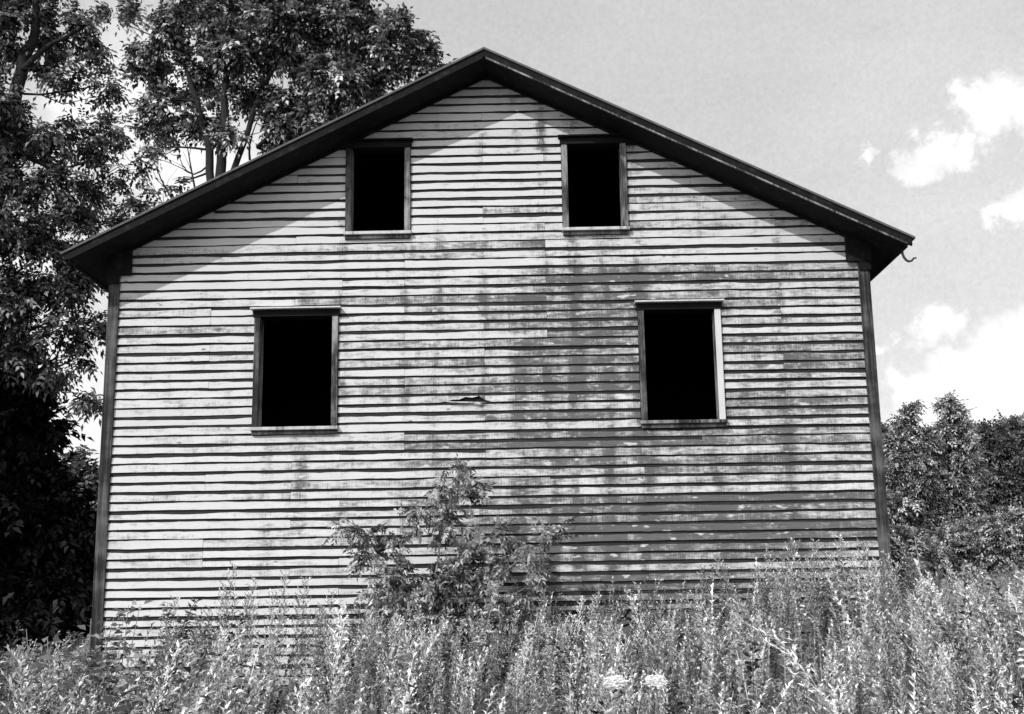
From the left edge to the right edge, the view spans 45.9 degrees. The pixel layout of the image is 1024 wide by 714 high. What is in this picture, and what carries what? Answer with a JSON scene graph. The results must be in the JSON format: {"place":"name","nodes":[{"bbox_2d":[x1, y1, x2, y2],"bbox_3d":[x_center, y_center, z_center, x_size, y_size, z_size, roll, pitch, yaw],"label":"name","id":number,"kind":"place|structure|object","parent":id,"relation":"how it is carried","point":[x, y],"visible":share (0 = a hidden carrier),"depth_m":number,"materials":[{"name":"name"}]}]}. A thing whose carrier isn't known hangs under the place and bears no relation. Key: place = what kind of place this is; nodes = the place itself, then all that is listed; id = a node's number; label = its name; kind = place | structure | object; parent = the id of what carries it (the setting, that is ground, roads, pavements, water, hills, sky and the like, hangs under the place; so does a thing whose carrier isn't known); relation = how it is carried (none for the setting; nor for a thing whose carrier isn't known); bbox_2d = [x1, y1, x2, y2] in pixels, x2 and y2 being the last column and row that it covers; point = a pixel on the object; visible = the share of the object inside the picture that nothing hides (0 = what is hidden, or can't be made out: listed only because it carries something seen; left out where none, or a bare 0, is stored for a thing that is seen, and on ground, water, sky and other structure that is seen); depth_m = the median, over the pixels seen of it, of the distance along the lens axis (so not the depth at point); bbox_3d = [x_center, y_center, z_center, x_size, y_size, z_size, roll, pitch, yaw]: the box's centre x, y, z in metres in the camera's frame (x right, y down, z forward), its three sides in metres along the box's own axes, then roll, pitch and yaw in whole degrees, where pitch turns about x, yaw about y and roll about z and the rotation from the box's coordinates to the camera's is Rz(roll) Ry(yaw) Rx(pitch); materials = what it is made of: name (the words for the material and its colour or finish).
{"place":"outdoors","nodes":[
{"label":"outdoors","id":0,"kind":"place"},
{"bbox_2d":[0,0,1023,577],"label":"sky","id":1,"kind":"structure","parent":0,"point":[907,116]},
{"bbox_2d":[3,589,1023,713],"bbox_3d":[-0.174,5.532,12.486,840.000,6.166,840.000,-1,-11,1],"label":"ground","id":2,"kind":"structure","parent":0,"point":[804,647],"depth_m":10.87,"materials":[{"name":"grey plant"}]},
{"bbox_2d":[0,629,53,713],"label":"broadleaf plant","id":3,"kind":"object","parent":2,"relation":"on","point":[15,675],"visible":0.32,"depth_m":10.59,"materials":[{"name":"grey plant"}]},
{"bbox_2d":[1,631,90,699],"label":"shaded weeds","id":4,"kind":"object","parent":2,"relation":"on","point":[69,647],"visible":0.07,"depth_m":15.21,"materials":[{"name":"grey plant"}]},
{"bbox_2d":[0,347,97,665],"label":"evergreen tree","id":5,"kind":"object","parent":2,"relation":"on","point":[48,521],"visible":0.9,"depth_m":16.45,"materials":[{"name":"black plant"}]},
{"bbox_2d":[29,635,101,713],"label":"broadleaf plant","id":6,"kind":"object","parent":2,"relation":"on","point":[42,656],"visible":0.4,"depth_m":9.38,"materials":[{"name":"grey plant"}]},
{"bbox_2d":[56,444,99,510],"bbox_3d":[-8.184,3.545,22.270,2.691,3.854,2.286,-1,-11,1],"label":"leafy tree","id":7,"kind":"object","parent":2,"relation":"on","point":[90,475],"visible":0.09,"depth_m":22.22,"materials":[{"name":"grey plant"}]},
{"bbox_2d":[0,0,161,402],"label":"leafy tree","id":8,"kind":"object","parent":2,"relation":"on","point":[23,302],"visible":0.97,"depth_m":16.46,"materials":[{"name":"grey plant"}]},
{"bbox_2d":[61,387,102,430],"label":"hanging twig","id":9,"kind":"object","parent":8,"relation":"attached to","point":[84,403],"visible":0.88,"depth_m":14.53,"materials":[{"name":"grey plant"}]},
{"bbox_2d":[67,612,125,710],"bbox_3d":[-3.728,2.836,10.801,0.499,1.089,0.505,2,-12,-14],"label":"broadleaf plant","id":10,"kind":"object","parent":2,"relation":"on","point":[119,614],"visible":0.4,"depth_m":10.81,"materials":[{"name":"grey plant"}]},
{"bbox_2d":[92,600,151,710],"bbox_3d":[-3.731,2.893,11.526,0.506,1.129,0.527,-7,-13,29],"label":"broadleaf plant","id":11,"kind":"object","parent":2,"relation":"on","point":[124,643],"visible":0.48,"depth_m":11.54,"materials":[{"name":"grey plant"}]},
{"bbox_2d":[107,646,167,713],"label":"broadleaf plant","id":12,"kind":"object","parent":2,"relation":"on","point":[135,656],"visible":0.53,"depth_m":9.66,"materials":[{"name":"grey plant"}]},
{"bbox_2d":[150,596,185,675],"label":"tall weed","id":13,"kind":"object","parent":2,"relation":"on","point":[173,615],"visible":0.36,"depth_m":12.02,"materials":[{"name":"grey plant"}]},
{"bbox_2d":[206,561,238,681],"bbox_3d":[-2.844,2.704,11.855,0.309,1.392,0.254,-1,-11,1],"label":"tall weed","id":14,"kind":"object","parent":2,"relation":"on","point":[227,607],"visible":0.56,"depth_m":11.90,"materials":[{"name":"grey plant"}]},
{"bbox_2d":[234,575,259,697],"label":"tall weed","id":15,"kind":"object","parent":2,"relation":"on","point":[249,623],"visible":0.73,"depth_m":12.04,"materials":[{"name":"grey plant"}]},
{"bbox_2d":[88,0,456,202],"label":"leafy tree","id":16,"kind":"object","parent":2,"relation":"on","point":[356,35],"visible":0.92,"depth_m":27.02,"materials":[{"name":"grey plant"}]},
{"bbox_2d":[260,570,290,693],"bbox_3d":[-2.306,2.713,11.757,0.294,1.275,0.270,-1,-11,1],"label":"tall weed","id":17,"kind":"object","parent":2,"relation":"on","point":[278,631],"visible":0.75,"depth_m":11.77,"materials":[{"name":"grey plant"}]},
{"bbox_2d":[286,575,321,683],"bbox_3d":[-2.066,2.772,12.009,0.364,1.195,0.286,-1,-11,1],"label":"tall weed","id":18,"kind":"object","parent":2,"relation":"on","point":[303,648],"visible":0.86,"depth_m":12.01,"materials":[{"name":"grey plant"}]},
{"bbox_2d":[311,589,341,681],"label":"tall weed","id":19,"kind":"object","parent":2,"relation":"on","point":[326,625],"visible":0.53,"depth_m":12.13,"materials":[{"name":"grey plant"}]},
{"bbox_2d":[320,453,581,681],"bbox_3d":[-0.625,2.164,12.320,2.692,2.397,1.038,-1,-11,1],"label":"sapling","id":20,"kind":"object","parent":2,"relation":"on","point":[443,586],"visible":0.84,"depth_m":12.33,"materials":[{"name":"grey plant"}]},
{"bbox_2d":[60,47,916,699],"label":"clapboard house","id":21,"kind":"structure","parent":2,"relation":"on","point":[644,347],"depth_m":13.57,"materials":[{"name":"grey paint"}]},
{"bbox_2d":[249,306,341,434],"bbox_3d":[-2.429,0.162,13.602,1.019,1.435,0.275,-1,-11,1],"label":"window","id":22,"kind":"structure","parent":21,"relation":"in","point":[299,313],"depth_m":13.60,"materials":[{"name":"grey wood"}]},
{"bbox_2d":[343,137,413,239],"bbox_3d":[-1.548,-1.928,14.016,0.818,1.188,0.260,-1,-11,1],"label":"window","id":23,"kind":"structure","parent":21,"relation":"in","point":[360,146],"depth_m":14.00,"materials":[{"name":"paint"}]},
{"bbox_2d":[558,133,629,235],"bbox_3d":[0.953,-1.972,13.989,0.817,1.188,0.260,-1,-11,1],"label":"window","id":24,"kind":"structure","parent":21,"relation":"in","point":[568,142],"depth_m":13.97,"materials":[{"name":"paint"}]},
{"bbox_2d":[634,299,727,428],"bbox_3d":[1.893,0.086,13.556,1.000,1.435,0.275,-1,-11,1],"label":"window","id":25,"kind":"structure","parent":21,"relation":"in","point":[685,306],"depth_m":13.55,"materials":[{"name":"grey wood"}]},
{"bbox_2d":[0,530,1023,713],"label":"weeds","id":26,"kind":"object","parent":2,"relation":"on","point":[194,691],"visible":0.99,"depth_m":8.59,"materials":[{"name":"grey plant"}]},
{"bbox_2d":[543,592,558,655],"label":"tall weed","id":27,"kind":"object","parent":2,"relation":"on","point":[547,615],"visible":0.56,"depth_m":12.26,"materials":[{"name":"grey plant"}]},
{"bbox_2d":[605,575,620,652],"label":"tall weed","id":28,"kind":"object","parent":2,"relation":"on","point":[613,606],"visible":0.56,"depth_m":12.23,"materials":[{"name":"grey plant"}]},
{"bbox_2d":[602,675,629,712],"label":"wild flower","id":29,"kind":"object","parent":2,"relation":"on","point":[615,682],"visible":1,"depth_m":5.81,"materials":[{"name":"white plant"}]},
{"bbox_2d":[628,579,663,646],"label":"tall weed","id":30,"kind":"object","parent":2,"relation":"on","point":[654,591],"visible":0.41,"depth_m":12.32,"materials":[{"name":"grey plant"}]},
{"bbox_2d":[643,674,667,713],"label":"wild flower","id":31,"kind":"object","parent":2,"relation":"on","point":[657,681],"visible":1,"depth_m":6.00,"materials":[{"name":"white plant"}]},
{"bbox_2d":[674,578,692,647],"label":"tall weed","id":32,"kind":"object","parent":2,"relation":"on","point":[681,611],"visible":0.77,"depth_m":12.07,"materials":[{"name":"grey plant"}]},
{"bbox_2d":[708,567,729,638],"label":"tall weed","id":33,"kind":"object","parent":2,"relation":"on","point":[720,595],"visible":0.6,"depth_m":12.24,"materials":[{"name":"grey plant"}]},
{"bbox_2d":[745,548,779,648],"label":"tall weed","id":34,"kind":"object","parent":2,"relation":"on","point":[768,567],"visible":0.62,"depth_m":12.04,"materials":[{"name":"grey plant"}]},
{"bbox_2d":[772,538,806,643],"bbox_3d":[2.803,2.371,12.164,0.380,1.110,0.248,-1,-11,1],"label":"tall weed","id":35,"kind":"object","parent":2,"relation":"on","point":[782,570],"visible":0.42,"depth_m":12.20,"materials":[{"name":"grey plant"}]},
{"bbox_2d":[798,537,825,644],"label":"tall weed","id":36,"kind":"object","parent":2,"relation":"on","point":[812,574],"visible":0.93,"depth_m":12.04,"materials":[{"name":"grey plant"}]},
{"bbox_2d":[815,539,845,646],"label":"tall weed","id":37,"kind":"object","parent":2,"relation":"on","point":[839,570],"visible":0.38,"depth_m":12.18,"materials":[{"name":"grey plant"}]},
{"bbox_2d":[841,559,869,632],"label":"tall weed","id":38,"kind":"object","parent":2,"relation":"on","point":[851,582],"visible":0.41,"depth_m":11.97,"materials":[{"name":"grey plant"}]},
{"bbox_2d":[870,573,899,636],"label":"tall weed","id":39,"kind":"object","parent":2,"relation":"on","point":[888,598],"visible":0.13,"depth_m":11.86,"materials":[{"name":"grey plant"}]},
{"bbox_2d":[881,418,937,527],"bbox_3d":[11.247,4.187,35.092,4.288,5.301,3.009,-1,-11,1],"label":"leafy tree","id":40,"kind":"object","parent":2,"relation":"on","point":[884,427],"depth_m":35.17,"materials":[{"name":"grey plant"}]},
{"bbox_2d":[882,399,955,536],"bbox_3d":[7.896,2.755,24.214,1.773,3.838,1.640,-6,-12,23],"label":"pointed tree","id":41,"kind":"object","parent":2,"relation":"on","point":[909,474],"visible":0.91,"depth_m":24.09,"materials":[{"name":"grey plant"}]},
{"bbox_2d":[889,515,955,593],"bbox_3d":[6.944,3.533,21.095,1.391,1.533,1.523,-11,-15,41],"label":"shrub","id":42,"kind":"object","parent":2,"relation":"on","point":[930,551],"visible":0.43,"depth_m":20.89,"materials":[{"name":"grey plant"}]},
{"bbox_2d":[924,519,984,590],"bbox_3d":[8.017,3.613,21.567,1.872,1.499,1.338,3,-12,-17],"label":"shrub","id":43,"kind":"object","parent":2,"relation":"on","point":[954,536],"visible":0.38,"depth_m":21.37,"materials":[{"name":"grey plant"}]},
{"bbox_2d":[898,563,1023,653],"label":"meadow weeds","id":44,"kind":"object","parent":2,"relation":"on","point":[1002,584],"visible":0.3,"depth_m":15.10,"materials":[{"name":"grey plant"}]},
{"bbox_2d":[920,390,1002,541],"bbox_3d":[8.876,2.697,24.593,2.135,4.051,1.640,-1,-11,1],"label":"pointed tree","id":45,"kind":"object","parent":2,"relation":"on","point":[961,472],"visible":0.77,"depth_m":24.39,"materials":[{"name":"grey plant"}]},
{"bbox_2d":[959,505,1023,589],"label":"shrub","id":46,"kind":"object","parent":2,"relation":"on","point":[1002,540],"visible":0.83,"depth_m":20.75,"materials":[{"name":"grey plant"}]},
{"bbox_2d":[969,409,1023,519],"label":"leafy tree","id":47,"kind":"object","parent":2,"relation":"on","point":[999,443],"visible":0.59,"depth_m":28.76,"materials":[{"name":"grey plant"}]},
{"bbox_2d":[1009,412,1023,465],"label":"leafy tree","id":48,"kind":"object","parent":2,"relation":"on","point":[1019,419],"visible":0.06,"depth_m":30.26,"materials":[{"name":"grey plant"}]}
]}

